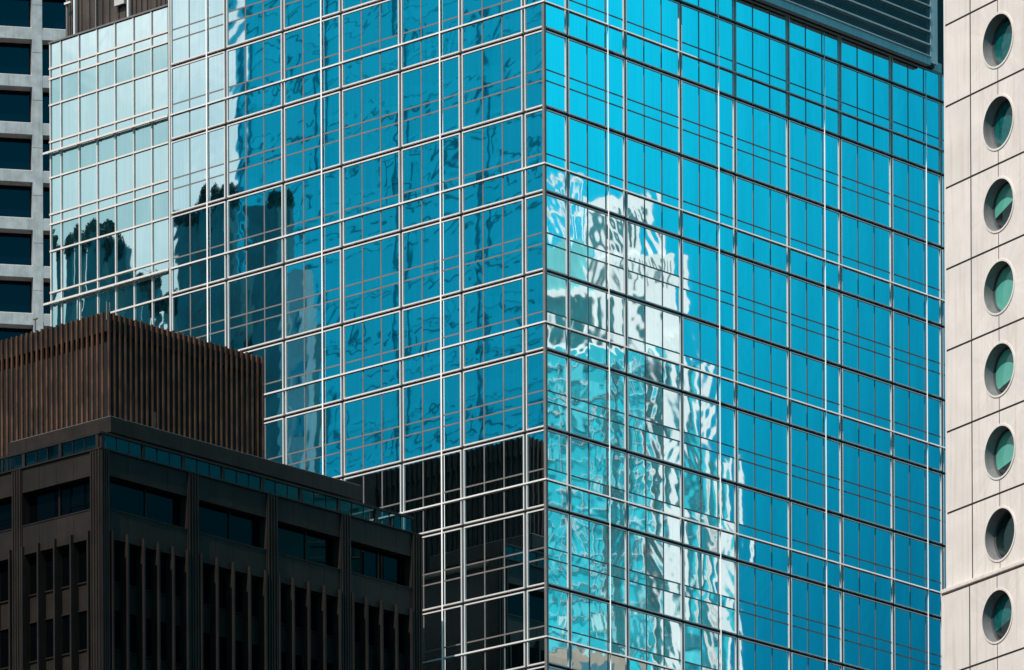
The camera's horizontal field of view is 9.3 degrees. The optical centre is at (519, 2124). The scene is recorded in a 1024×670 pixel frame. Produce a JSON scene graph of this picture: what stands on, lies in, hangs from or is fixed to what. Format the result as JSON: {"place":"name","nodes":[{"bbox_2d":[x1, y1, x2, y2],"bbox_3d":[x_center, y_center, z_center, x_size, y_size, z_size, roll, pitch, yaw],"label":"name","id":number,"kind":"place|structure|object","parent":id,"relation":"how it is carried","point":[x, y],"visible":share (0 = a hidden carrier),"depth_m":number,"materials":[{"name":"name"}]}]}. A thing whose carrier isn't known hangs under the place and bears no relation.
{"place":"outdoors","nodes":[
{"label":"outdoors","id":0,"kind":"place"},
{"bbox_2d":[0,0,65,341],"bbox_3d":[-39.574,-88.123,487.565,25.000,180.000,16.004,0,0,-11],"label":"concrete grid block","id":1,"kind":"structure","parent":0,"point":[30,30],"depth_m":480.60,"materials":[{"name":"grey concrete"}]},
{"bbox_2d":[0,301,422,669],"bbox_3d":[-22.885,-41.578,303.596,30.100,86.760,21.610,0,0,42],"label":"bronze office block","id":2,"kind":"structure","parent":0,"point":[158,511],"depth_m":292.50,"materials":[{"name":"brown metal"}]},
{"bbox_2d":[22,480,89,526],"bbox_3d":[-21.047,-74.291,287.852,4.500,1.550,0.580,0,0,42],"label":"window","id":3,"kind":"structure","parent":2,"relation":"in","point":[71,499],"depth_m":288.09,"materials":[{"name":"black glass"}]},
{"bbox_2d":[109,479,187,529],"bbox_3d":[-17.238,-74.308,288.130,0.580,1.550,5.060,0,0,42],"label":"window","id":4,"kind":"structure","parent":2,"relation":"in","point":[125,498],"depth_m":288.38,"materials":[{"name":"black glass"}]},
{"bbox_2d":[199,503,266,550],"bbox_3d":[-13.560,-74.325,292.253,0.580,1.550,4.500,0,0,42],"label":"window","id":5,"kind":"structure","parent":2,"relation":"in","point":[214,522],"depth_m":292.49,"materials":[{"name":"black glass"}]},
{"bbox_2d":[278,524,340,569],"bbox_3d":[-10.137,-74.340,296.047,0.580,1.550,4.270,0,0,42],"label":"window","id":6,"kind":"structure","parent":2,"relation":"in","point":[294,543],"depth_m":296.30,"materials":[{"name":"black glass"}]},
{"bbox_2d":[351,544,411,588],"bbox_3d":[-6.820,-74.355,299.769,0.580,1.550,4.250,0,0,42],"label":"window","id":7,"kind":"structure","parent":2,"relation":"in","point":[365,562],"depth_m":300.01,"materials":[{"name":"black glass"}]},
{"bbox_2d":[168,0,945,669],"bbox_3d":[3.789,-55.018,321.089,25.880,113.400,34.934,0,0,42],"label":"glass tower","id":8,"kind":"structure","parent":0,"point":[592,334],"depth_m":308.77,"materials":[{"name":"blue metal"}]},
{"bbox_2d":[170,0,225,65],"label":"window","id":9,"kind":"structure","parent":8,"relation":"in","point":[187,17],"depth_m":315.56,"materials":[{"name":"blue glass"}]},
{"bbox_2d":[171,51,225,139],"bbox_3d":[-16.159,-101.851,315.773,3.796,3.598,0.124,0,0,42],"label":"window","id":10,"kind":"structure","parent":8,"relation":"in","point":[188,80],"depth_m":315.48,"materials":[{"name":"blue glass"}]},
{"bbox_2d":[171,126,226,213],"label":"window","id":11,"kind":"structure","parent":8,"relation":"in","point":[188,154],"depth_m":315.48,"materials":[{"name":"blue glass"}]},
{"bbox_2d":[171,201,226,293],"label":"window","id":12,"kind":"structure","parent":8,"relation":"in","point":[188,229],"depth_m":315.48,"materials":[{"name":"blue glass"}]},
{"bbox_2d":[172,282,226,346],"bbox_3d":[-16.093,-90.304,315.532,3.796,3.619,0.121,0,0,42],"label":"window","id":13,"kind":"structure","parent":8,"relation":"in","point":[189,309],"depth_m":315.25,"materials":[{"name":"blue glass"}]},
{"bbox_2d":[226,0,282,47],"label":"window","id":14,"kind":"structure","parent":8,"relation":"in","point":[246,20],"depth_m":312.95,"materials":[{"name":"blue glass"}]},
{"bbox_2d":[226,33,283,122],"bbox_3d":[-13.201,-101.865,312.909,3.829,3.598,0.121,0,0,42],"label":"window","id":15,"kind":"structure","parent":8,"relation":"in","point":[259,63],"depth_m":312.80,"materials":[{"name":"blue glass"}]},
{"bbox_2d":[227,109,283,197],"bbox_3d":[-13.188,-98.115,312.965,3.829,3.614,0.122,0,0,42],"label":"window","id":16,"kind":"structure","parent":8,"relation":"in","point":[255,145],"depth_m":312.80,"materials":[{"name":"blue glass"}]},
{"bbox_2d":[227,184,283,278],"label":"window","id":17,"kind":"structure","parent":8,"relation":"in","point":[256,217],"depth_m":312.80,"materials":[{"name":"blue glass"}]},
{"bbox_2d":[228,266,284,350],"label":"window","id":18,"kind":"structure","parent":8,"relation":"in","point":[256,313],"depth_m":312.80,"materials":[{"name":"blue glass"}]},
{"bbox_2d":[243,342,284,420],"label":"window","id":19,"kind":"structure","parent":8,"relation":"in","point":[274,355],"depth_m":312.04,"materials":[{"name":"blue glass"}]},
{"bbox_2d":[284,15,341,105],"bbox_3d":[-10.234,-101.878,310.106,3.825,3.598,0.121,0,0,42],"label":"window","id":20,"kind":"structure","parent":8,"relation":"in","point":[301,44],"depth_m":310.21,"materials":[{"name":"blue glass"}]},
{"bbox_2d":[284,91,341,180],"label":"window","id":21,"kind":"structure","parent":8,"relation":"in","point":[302,121],"depth_m":310.21,"materials":[{"name":"blue glass"}]},
{"bbox_2d":[284,168,341,262],"bbox_3d":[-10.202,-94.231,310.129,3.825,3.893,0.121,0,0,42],"label":"window","id":22,"kind":"structure","parent":8,"relation":"in","point":[302,197],"depth_m":310.21,"materials":[{"name":"blue glass"}]},
{"bbox_2d":[285,250,342,338],"bbox_3d":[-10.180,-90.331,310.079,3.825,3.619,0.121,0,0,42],"label":"window","id":23,"kind":"structure","parent":8,"relation":"in","point":[303,310],"depth_m":310.21,"materials":[{"name":"blue glass"}]},
{"bbox_2d":[285,326,342,414],"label":"window","id":24,"kind":"structure","parent":8,"relation":"in","point":[303,355],"depth_m":310.21,"materials":[{"name":"blue glass"}]},
{"bbox_2d":[285,403,342,477],"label":"window","id":25,"kind":"structure","parent":8,"relation":"in","point":[303,431],"depth_m":310.06,"materials":[{"name":"blue glass"}]},
{"bbox_2d":[342,0,400,87],"bbox_3d":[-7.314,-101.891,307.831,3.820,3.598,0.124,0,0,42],"label":"window","id":26,"kind":"structure","parent":8,"relation":"in","point":[375,27],"depth_m":307.50,"materials":[{"name":"blue glass"}]},
{"bbox_2d":[342,73,400,163],"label":"window","id":27,"kind":"structure","parent":8,"relation":"in","point":[371,111],"depth_m":307.50,"materials":[{"name":"blue glass"}]},
{"bbox_2d":[342,150,400,246],"bbox_3d":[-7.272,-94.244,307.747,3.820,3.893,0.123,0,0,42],"label":"window","id":28,"kind":"structure","parent":8,"relation":"in","point":[371,184],"depth_m":307.50,"materials":[{"name":"blue glass"}]},
{"bbox_2d":[343,233,401,322],"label":"window","id":29,"kind":"structure","parent":8,"relation":"in","point":[372,270],"depth_m":307.50,"materials":[{"name":"blue glass"}]},
{"bbox_2d":[343,310,401,399],"bbox_3d":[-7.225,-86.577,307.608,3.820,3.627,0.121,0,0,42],"label":"window","id":30,"kind":"structure","parent":8,"relation":"in","point":[375,340],"depth_m":307.50,"materials":[{"name":"blue glass"}]},
{"bbox_2d":[344,388,401,475],"bbox_3d":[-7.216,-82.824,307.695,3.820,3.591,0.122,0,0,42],"label":"window","id":31,"kind":"structure","parent":8,"relation":"in","point":[372,423],"depth_m":307.50,"materials":[{"name":"blue glass"}]},
{"bbox_2d":[344,464,402,528],"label":"window","id":32,"kind":"structure","parent":8,"relation":"in","point":[382,488],"depth_m":307.12,"materials":[{"name":"black glass"}]},
{"bbox_2d":[401,0,460,69],"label":"window","id":33,"kind":"structure","parent":8,"relation":"in","point":[419,18],"depth_m":304.96,"materials":[{"name":"blue glass"}]},
{"bbox_2d":[401,55,460,146],"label":"window","id":34,"kind":"structure","parent":8,"relation":"in","point":[420,85],"depth_m":304.88,"materials":[{"name":"blue glass"}]},
{"bbox_2d":[402,133,461,229],"bbox_3d":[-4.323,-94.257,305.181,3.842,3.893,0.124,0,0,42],"label":"window","id":35,"kind":"structure","parent":8,"relation":"in","point":[420,163],"depth_m":304.88,"materials":[{"name":"blue glass"}]},
{"bbox_2d":[402,216,461,306],"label":"window","id":36,"kind":"structure","parent":8,"relation":"in","point":[420,246],"depth_m":304.88,"materials":[{"name":"blue glass"}]},
{"bbox_2d":[402,294,461,384],"bbox_3d":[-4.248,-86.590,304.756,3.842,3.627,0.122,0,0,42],"label":"window","id":37,"kind":"structure","parent":8,"relation":"in","point":[420,323],"depth_m":304.88,"materials":[{"name":"blue glass"}]},
{"bbox_2d":[403,372,462,460],"bbox_3d":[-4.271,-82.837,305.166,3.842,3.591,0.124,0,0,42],"label":"window","id":38,"kind":"structure","parent":8,"relation":"in","point":[421,401],"depth_m":304.88,"materials":[{"name":"blue glass"}]},
{"bbox_2d":[403,450,462,534],"bbox_3d":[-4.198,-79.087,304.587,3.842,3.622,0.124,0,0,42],"label":"window","id":39,"kind":"structure","parent":8,"relation":"in","point":[421,478],"depth_m":304.81,"materials":[{"name":"black glass"}]},
{"bbox_2d":[422,528,462,610],"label":"window","id":40,"kind":"structure","parent":8,"relation":"in","point":[452,539],"depth_m":304.44,"materials":[{"name":"black glass"}]},
{"bbox_2d":[423,605,463,669],"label":"window","id":41,"kind":"structure","parent":8,"relation":"in","point":[453,617],"depth_m":304.36,"materials":[{"name":"black glass"}]},
{"bbox_2d":[461,0,523,51],"bbox_3d":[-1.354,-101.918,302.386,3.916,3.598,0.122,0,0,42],"label":"window","id":42,"kind":"structure","parent":8,"relation":"in","point":[510,24],"depth_m":302.36,"materials":[{"name":"blue glass"}]},
{"bbox_2d":[462,36,523,129],"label":"window","id":43,"kind":"structure","parent":8,"relation":"in","point":[492,75],"depth_m":302.14,"materials":[{"name":"blue glass"}]},
{"bbox_2d":[462,115,523,212],"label":"window","id":44,"kind":"structure","parent":8,"relation":"in","point":[493,149],"depth_m":302.14,"materials":[{"name":"blue glass"}]},
{"bbox_2d":[462,199,524,290],"bbox_3d":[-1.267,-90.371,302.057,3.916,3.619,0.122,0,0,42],"label":"window","id":45,"kind":"structure","parent":8,"relation":"in","point":[493,238],"depth_m":302.14,"materials":[{"name":"blue glass"}]},
{"bbox_2d":[463,278,524,368],"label":"window","id":46,"kind":"structure","parent":8,"relation":"in","point":[500,307],"depth_m":302.14,"materials":[{"name":"blue glass"}]},
{"bbox_2d":[463,356,524,445],"bbox_3d":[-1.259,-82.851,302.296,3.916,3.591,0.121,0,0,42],"label":"window","id":47,"kind":"structure","parent":8,"relation":"in","point":[493,394],"depth_m":302.14,"materials":[{"name":"blue glass"}]},
{"bbox_2d":[463,434,525,523],"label":"window","id":48,"kind":"structure","parent":8,"relation":"in","point":[499,464],"depth_m":302.14,"materials":[{"name":"black glass"}]},
{"bbox_2d":[464,513,525,601],"bbox_3d":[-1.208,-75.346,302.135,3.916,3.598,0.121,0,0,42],"label":"window","id":49,"kind":"structure","parent":8,"relation":"in","point":[494,550],"depth_m":302.14,"materials":[{"name":"black glass"}]},
{"bbox_2d":[464,591,525,669],"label":"window","id":50,"kind":"structure","parent":8,"relation":"in","point":[501,620],"depth_m":302.14,"materials":[{"name":"black glass"}]},
{"bbox_2d":[524,30,566,113],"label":"corner window","id":51,"kind":"structure","parent":8,"relation":"in","point":[556,45],"depth_m":300.52,"materials":[{"name":"blue glass"}]},
{"bbox_2d":[525,109,566,197],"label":"corner window","id":52,"kind":"structure","parent":8,"relation":"in","point":[556,123],"depth_m":300.52,"materials":[{"name":"blue glass"}]},
{"bbox_2d":[525,193,567,275],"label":"corner window","id":53,"kind":"structure","parent":8,"relation":"in","point":[557,208],"depth_m":300.52,"materials":[{"name":"blue glass"}]},
{"bbox_2d":[525,272,567,354],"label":"corner window","id":54,"kind":"structure","parent":8,"relation":"in","point":[557,286],"depth_m":300.52,"materials":[{"name":"blue glass"}]},
{"bbox_2d":[526,351,568,432],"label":"corner window","id":55,"kind":"structure","parent":8,"relation":"in","point":[557,364],"depth_m":300.52,"materials":[{"name":"blue glass"}]},
{"bbox_2d":[526,429,568,510],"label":"corner window","id":56,"kind":"structure","parent":8,"relation":"in","point":[558,443],"depth_m":300.52,"materials":[{"name":"blue glass"}]},
{"bbox_2d":[526,508,568,589],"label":"corner window","id":57,"kind":"structure","parent":8,"relation":"in","point":[558,522],"depth_m":300.52,"materials":[{"name":"blue glass"}]},
{"bbox_2d":[527,587,569,667],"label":"corner window","id":58,"kind":"structure","parent":8,"relation":"in","point":[559,651],"depth_m":300.52,"materials":[{"name":"blue glass"}]},
{"bbox_2d":[567,0,624,55],"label":"window","id":59,"kind":"structure","parent":8,"relation":"in","point":[581,28],"depth_m":302.95,"materials":[{"name":"blue glass"}]},
{"bbox_2d":[567,38,624,133],"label":"window","id":60,"kind":"structure","parent":8,"relation":"in","point":[587,77],"depth_m":302.73,"materials":[{"name":"blue glass"}]},
{"bbox_2d":[567,117,624,216],"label":"window","id":61,"kind":"structure","parent":8,"relation":"in","point":[587,144],"depth_m":302.73,"materials":[{"name":"blue glass"}]},
{"bbox_2d":[568,201,625,294],"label":"window","id":62,"kind":"structure","parent":8,"relation":"in","point":[587,227],"depth_m":302.73,"materials":[{"name":"blue glass"}]},
{"bbox_2d":[568,280,625,372],"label":"window","id":63,"kind":"structure","parent":8,"relation":"in","point":[588,306],"depth_m":302.73,"materials":[{"name":"blue glass"}]},
{"bbox_2d":[568,358,625,449],"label":"window","id":64,"kind":"structure","parent":8,"relation":"in","point":[588,385],"depth_m":302.73,"materials":[{"name":"blue glass"}]},
{"bbox_2d":[569,436,626,527],"bbox_3d":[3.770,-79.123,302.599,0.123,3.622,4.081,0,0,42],"label":"window","id":65,"kind":"structure","parent":8,"relation":"in","point":[588,461],"depth_m":302.73,"materials":[{"name":"blue glass"}]},
{"bbox_2d":[569,515,626,604],"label":"window","id":66,"kind":"structure","parent":8,"relation":"in","point":[589,541],"depth_m":302.73,"materials":[{"name":"blue glass"}]},
{"bbox_2d":[569,593,626,669],"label":"window","id":67,"kind":"structure","parent":8,"relation":"in","point":[589,618],"depth_m":302.66,"materials":[{"name":"blue glass"}]},
{"bbox_2d":[624,0,679,76],"bbox_3d":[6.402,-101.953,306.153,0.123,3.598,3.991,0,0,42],"label":"window","id":68,"kind":"structure","parent":8,"relation":"in","point":[658,21],"depth_m":306.00,"materials":[{"name":"blue glass"}]},
{"bbox_2d":[625,60,679,153],"bbox_3d":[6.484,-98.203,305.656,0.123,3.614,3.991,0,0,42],"label":"window","id":69,"kind":"structure","parent":8,"relation":"in","point":[652,97],"depth_m":305.85,"materials":[{"name":"blue glass"}]},
{"bbox_2d":[625,137,680,235],"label":"window","id":70,"kind":"structure","parent":8,"relation":"in","point":[651,172],"depth_m":305.85,"materials":[{"name":"blue glass"}]},
{"bbox_2d":[625,221,680,312],"bbox_3d":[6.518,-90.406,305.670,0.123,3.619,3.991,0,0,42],"label":"window","id":71,"kind":"structure","parent":8,"relation":"in","point":[653,257],"depth_m":305.85,"materials":[{"name":"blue glass"}]},
{"bbox_2d":[626,298,680,389],"bbox_3d":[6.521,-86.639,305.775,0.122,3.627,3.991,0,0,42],"label":"window","id":72,"kind":"structure","parent":8,"relation":"in","point":[649,329],"depth_m":305.85,"materials":[{"name":"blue glass"}]},
{"bbox_2d":[626,376,681,466],"bbox_3d":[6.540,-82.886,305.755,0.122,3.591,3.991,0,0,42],"label":"window","id":73,"kind":"structure","parent":8,"relation":"in","point":[653,412],"depth_m":305.85,"materials":[{"name":"blue glass"}]},
{"bbox_2d":[626,453,681,543],"bbox_3d":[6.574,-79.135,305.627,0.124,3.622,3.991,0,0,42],"label":"window","id":74,"kind":"structure","parent":8,"relation":"in","point":[651,484],"depth_m":305.85,"materials":[{"name":"blue glass"}]},
{"bbox_2d":[627,531,681,619],"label":"window","id":75,"kind":"structure","parent":8,"relation":"in","point":[654,566],"depth_m":305.85,"materials":[{"name":"blue glass"}]},
{"bbox_2d":[627,608,682,669],"bbox_3d":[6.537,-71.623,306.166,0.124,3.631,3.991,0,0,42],"label":"window","id":76,"kind":"structure","parent":8,"relation":"in","point":[650,638],"depth_m":305.78,"materials":[{"name":"blue glass"}]},
{"bbox_2d":[680,4,733,96],"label":"window","id":77,"kind":"structure","parent":8,"relation":"in","point":[698,29],"depth_m":308.93,"materials":[{"name":"blue glass"}]},
{"bbox_2d":[680,80,734,172],"bbox_3d":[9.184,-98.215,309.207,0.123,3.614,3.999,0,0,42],"label":"window","id":78,"kind":"structure","parent":8,"relation":"in","point":[698,105],"depth_m":308.93,"materials":[{"name":"blue glass"}]},
{"bbox_2d":[680,157,734,254],"bbox_3d":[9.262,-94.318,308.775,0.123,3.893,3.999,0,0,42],"label":"window","id":79,"kind":"structure","parent":8,"relation":"in","point":[699,183],"depth_m":308.93,"materials":[{"name":"blue glass"}]},
{"bbox_2d":[681,239,734,330],"bbox_3d":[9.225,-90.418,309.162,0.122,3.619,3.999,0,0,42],"label":"window","id":80,"kind":"structure","parent":8,"relation":"in","point":[699,264],"depth_m":308.93,"materials":[{"name":"blue glass"}]},
{"bbox_2d":[681,316,735,406],"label":"window","id":81,"kind":"structure","parent":8,"relation":"in","point":[699,340],"depth_m":308.93,"materials":[{"name":"blue glass"}]},
{"bbox_2d":[681,394,735,482],"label":"window","id":82,"kind":"structure","parent":8,"relation":"in","point":[700,417],"depth_m":308.93,"materials":[{"name":"blue glass"}]},
{"bbox_2d":[682,470,735,558],"bbox_3d":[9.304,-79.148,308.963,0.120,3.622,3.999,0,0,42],"label":"window","id":83,"kind":"structure","parent":8,"relation":"in","point":[700,493],"depth_m":308.93,"materials":[{"name":"blue glass"}]},
{"bbox_2d":[682,547,736,634],"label":"window","id":84,"kind":"structure","parent":8,"relation":"in","point":[700,570],"depth_m":308.93,"materials":[{"name":"blue glass"}]},
{"bbox_2d":[682,623,736,669],"bbox_3d":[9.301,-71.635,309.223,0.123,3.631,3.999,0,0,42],"label":"window","id":85,"kind":"structure","parent":8,"relation":"in","point":[701,646],"depth_m":308.78,"materials":[{"name":"blue glass"}]},
{"bbox_2d":[734,25,787,116],"bbox_3d":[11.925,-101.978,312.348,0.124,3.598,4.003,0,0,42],"label":"window","id":86,"kind":"structure","parent":8,"relation":"in","point":[758,56],"depth_m":312.04,"materials":[{"name":"blue glass"}]},
{"bbox_2d":[734,100,787,191],"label":"window","id":87,"kind":"structure","parent":8,"relation":"in","point":[761,136],"depth_m":312.04,"materials":[{"name":"blue glass"}]},
{"bbox_2d":[735,176,787,272],"bbox_3d":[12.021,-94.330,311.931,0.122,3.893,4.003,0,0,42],"label":"window","id":88,"kind":"structure","parent":8,"relation":"in","point":[760,210],"depth_m":312.04,"materials":[{"name":"blue glass"}]},
{"bbox_2d":[735,258,788,347],"bbox_3d":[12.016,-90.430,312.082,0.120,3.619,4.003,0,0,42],"label":"window","id":89,"kind":"structure","parent":8,"relation":"in","point":[761,293],"depth_m":312.04,"materials":[{"name":"blue glass"}]},
{"bbox_2d":[735,334,788,423],"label":"window","id":90,"kind":"structure","parent":8,"relation":"in","point":[761,365],"depth_m":312.04,"materials":[{"name":"blue glass"}]},
{"bbox_2d":[736,410,788,498],"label":"window","id":91,"kind":"structure","parent":8,"relation":"in","point":[762,445],"depth_m":312.04,"materials":[{"name":"blue glass"}]},
{"bbox_2d":[736,486,789,573],"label":"window","id":92,"kind":"structure","parent":8,"relation":"in","point":[761,516],"depth_m":312.04,"materials":[{"name":"blue glass"}]},
{"bbox_2d":[736,562,789,648],"bbox_3d":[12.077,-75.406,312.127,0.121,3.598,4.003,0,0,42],"label":"window","id":93,"kind":"structure","parent":8,"relation":"in","point":[763,596],"depth_m":312.04,"materials":[{"name":"blue glass"}]},
{"bbox_2d":[737,638,789,669],"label":"window","id":94,"kind":"structure","parent":8,"relation":"in","point":[751,655],"depth_m":311.81,"materials":[{"name":"blue glass"}]},
{"bbox_2d":[787,45,839,135],"bbox_3d":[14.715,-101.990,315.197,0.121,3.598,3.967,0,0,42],"label":"window","id":95,"kind":"structure","parent":8,"relation":"in","point":[805,69],"depth_m":315.10,"materials":[{"name":"blue glass"}]},
{"bbox_2d":[788,120,839,209],"bbox_3d":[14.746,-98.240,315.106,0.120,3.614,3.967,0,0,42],"label":"window","id":96,"kind":"structure","parent":8,"relation":"in","point":[805,143],"depth_m":315.10,"materials":[{"name":"blue glass"}]},
{"bbox_2d":[788,195,839,290],"bbox_3d":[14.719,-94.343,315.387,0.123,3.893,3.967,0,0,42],"label":"window","id":97,"kind":"structure","parent":8,"relation":"in","point":[806,224],"depth_m":315.10,"materials":[{"name":"blue glass"}]},
{"bbox_2d":[789,276,840,364],"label":"window","id":98,"kind":"structure","parent":8,"relation":"in","point":[806,299],"depth_m":315.10,"materials":[{"name":"blue glass"}]},
{"bbox_2d":[789,351,840,439],"bbox_3d":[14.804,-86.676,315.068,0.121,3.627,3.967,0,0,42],"label":"window","id":99,"kind":"structure","parent":8,"relation":"in","point":[806,374],"depth_m":315.10,"materials":[{"name":"blue glass"}]},
{"bbox_2d":[789,427,840,513],"bbox_3d":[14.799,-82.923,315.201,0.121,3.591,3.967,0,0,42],"label":"window","id":100,"kind":"structure","parent":8,"relation":"in","point":[807,451],"depth_m":315.10,"materials":[{"name":"blue glass"}]},
{"bbox_2d":[790,502,841,588],"bbox_3d":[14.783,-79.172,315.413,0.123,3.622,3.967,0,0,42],"label":"window","id":101,"kind":"structure","parent":8,"relation":"in","point":[807,524],"depth_m":315.10,"materials":[{"name":"blue glass"}]},
{"bbox_2d":[790,577,841,662],"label":"window","id":102,"kind":"structure","parent":8,"relation":"in","point":[807,599],"depth_m":315.10,"materials":[{"name":"blue glass"}]},
{"bbox_2d":[839,65,890,154],"bbox_3d":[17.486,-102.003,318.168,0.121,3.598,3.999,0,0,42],"label":"window","id":103,"kind":"structure","parent":8,"relation":"in","point":[863,96],"depth_m":318.19,"materials":[{"name":"blue glass"}]},
{"bbox_2d":[840,139,890,228],"bbox_3d":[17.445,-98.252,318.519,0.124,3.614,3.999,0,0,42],"label":"window","id":104,"kind":"structure","parent":8,"relation":"in","point":[865,174],"depth_m":318.19,"materials":[{"name":"blue glass"}]},
{"bbox_2d":[840,214,891,307],"bbox_3d":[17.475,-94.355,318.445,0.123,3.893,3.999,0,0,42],"label":"window","id":105,"kind":"structure","parent":8,"relation":"in","point":[865,247],"depth_m":318.19,"materials":[{"name":"blue glass"}]},
{"bbox_2d":[840,294,891,381],"bbox_3d":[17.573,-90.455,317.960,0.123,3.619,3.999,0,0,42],"label":"window","id":106,"kind":"structure","parent":8,"relation":"in","point":[866,328],"depth_m":318.19,"materials":[{"name":"blue glass"}]},
{"bbox_2d":[841,368,891,455],"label":"window","id":107,"kind":"structure","parent":8,"relation":"in","point":[864,398],"depth_m":318.19,"materials":[{"name":"blue glass"}]},
{"bbox_2d":[841,443,892,529],"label":"window","id":108,"kind":"structure","parent":8,"relation":"in","point":[866,476],"depth_m":318.19,"materials":[{"name":"blue glass"}]},
{"bbox_2d":[841,517,892,603],"bbox_3d":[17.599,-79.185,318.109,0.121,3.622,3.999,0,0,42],"label":"window","id":109,"kind":"structure","parent":8,"relation":"in","point":[864,546],"depth_m":318.19,"materials":[{"name":"blue glass"}]},
{"bbox_2d":[842,592,892,669],"bbox_3d":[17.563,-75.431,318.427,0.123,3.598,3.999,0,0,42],"label":"window","id":110,"kind":"structure","parent":8,"relation":"in","point":[867,624],"depth_m":318.11,"materials":[{"name":"blue glass"}]},
{"bbox_2d":[891,84,940,172],"bbox_3d":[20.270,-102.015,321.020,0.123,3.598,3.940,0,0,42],"label":"window","id":111,"kind":"structure","parent":8,"relation":"in","point":[908,108],"depth_m":321.24,"materials":[{"name":"blue glass"}]},
{"bbox_2d":[891,158,940,245],"bbox_3d":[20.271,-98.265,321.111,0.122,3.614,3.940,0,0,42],"label":"window","id":112,"kind":"structure","parent":8,"relation":"in","point":[908,181],"depth_m":321.24,"materials":[{"name":"blue glass"}]},
{"bbox_2d":[891,232,940,324],"bbox_3d":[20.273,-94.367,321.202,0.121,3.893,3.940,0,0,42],"label":"window","id":113,"kind":"structure","parent":8,"relation":"in","point":[908,255],"depth_m":321.24,"materials":[{"name":"blue glass"}]},
{"bbox_2d":[892,311,941,397],"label":"window","id":114,"kind":"structure","parent":8,"relation":"in","point":[909,334],"depth_m":321.24,"materials":[{"name":"blue glass"}]},
{"bbox_2d":[892,385,941,471],"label":"window","id":115,"kind":"structure","parent":8,"relation":"in","point":[909,408],"depth_m":321.24,"materials":[{"name":"blue glass"}]},
{"bbox_2d":[892,459,941,543],"bbox_3d":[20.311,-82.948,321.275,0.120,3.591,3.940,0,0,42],"label":"window","id":116,"kind":"structure","parent":8,"relation":"in","point":[909,482],"depth_m":321.24,"materials":[{"name":"blue glass"}]},
{"bbox_2d":[893,607,941,669],"bbox_3d":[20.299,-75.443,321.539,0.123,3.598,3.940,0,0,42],"label":"window","id":117,"kind":"structure","parent":8,"relation":"in","point":[910,629],"depth_m":321.08,"materials":[{"name":"blue glass"}]},
{"bbox_2d":[893,533,942,617],"bbox_3d":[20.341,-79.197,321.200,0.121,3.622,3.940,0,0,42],"label":"window","id":118,"kind":"structure","parent":8,"relation":"in","point":[910,555],"depth_m":321.16,"materials":[{"name":"blue glass"}]},
{"label":"ground","id":119,"kind":"structure","parent":0,"visible":0},
{"bbox_2d":[42,4,169,330],"bbox_3d":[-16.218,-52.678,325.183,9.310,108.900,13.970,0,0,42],"label":"glass annex","id":120,"kind":"object","parent":119,"relation":"on","point":[108,152],"visible":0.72,"depth_m":320.07,"materials":[{"name":"white metal"}]},
{"bbox_2d":[64,0,167,36],"bbox_3d":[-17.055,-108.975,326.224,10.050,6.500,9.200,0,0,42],"label":"plant room","id":121,"kind":"object","parent":120,"relation":"on","point":[82,15],"visible":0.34,"depth_m":324.73,"materials":[{"name":"brown metal"}]},
{"bbox_2d":[941,0,1023,669],"bbox_3d":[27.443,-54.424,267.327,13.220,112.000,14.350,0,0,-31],"label":"round window tower","id":122,"kind":"structure","parent":119,"relation":"on","point":[982,612],"depth_m":267.61,"materials":[{"name":"beige concrete"}]},
{"bbox_2d":[981,588,1013,643],"bbox_3d":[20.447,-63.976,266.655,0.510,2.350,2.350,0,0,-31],"label":"window","id":123,"kind":"structure","parent":122,"relation":"in","point":[998,609],"depth_m":267.16,"materials":[{"name":"teal glass"}]},
{"bbox_2d":[982,12,1013,68],"bbox_3d":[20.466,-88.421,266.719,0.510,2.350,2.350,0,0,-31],"label":"window","id":124,"kind":"structure","parent":122,"relation":"in","point":[997,41],"depth_m":267.23,"materials":[{"name":"teal glass"}]},
{"bbox_2d":[982,94,1013,150],"bbox_3d":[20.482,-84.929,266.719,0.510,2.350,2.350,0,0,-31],"label":"window","id":125,"kind":"structure","parent":122,"relation":"in","point":[998,121],"depth_m":267.23,"materials":[{"name":"teal glass"}]},
{"bbox_2d":[983,259,1014,315],"bbox_3d":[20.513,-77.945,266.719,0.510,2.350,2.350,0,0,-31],"label":"window","id":126,"kind":"structure","parent":122,"relation":"in","point":[999,283],"depth_m":267.23,"materials":[{"name":"teal glass"}]},
{"bbox_2d":[983,341,1015,397],"bbox_3d":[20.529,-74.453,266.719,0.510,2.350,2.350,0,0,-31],"label":"window","id":127,"kind":"structure","parent":122,"relation":"in","point":[999,368],"depth_m":267.23,"materials":[{"name":"teal glass"}]},
{"bbox_2d":[984,424,1015,479],"bbox_3d":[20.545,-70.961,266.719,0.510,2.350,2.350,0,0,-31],"label":"window","id":128,"kind":"structure","parent":122,"relation":"in","point":[1000,447],"depth_m":267.29,"materials":[{"name":"teal glass"}]},
{"bbox_2d":[984,506,1015,561],"bbox_3d":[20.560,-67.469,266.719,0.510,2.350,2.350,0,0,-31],"label":"window","id":129,"kind":"structure","parent":122,"relation":"in","point":[999,537],"depth_m":267.23,"materials":[{"name":"black glass"}]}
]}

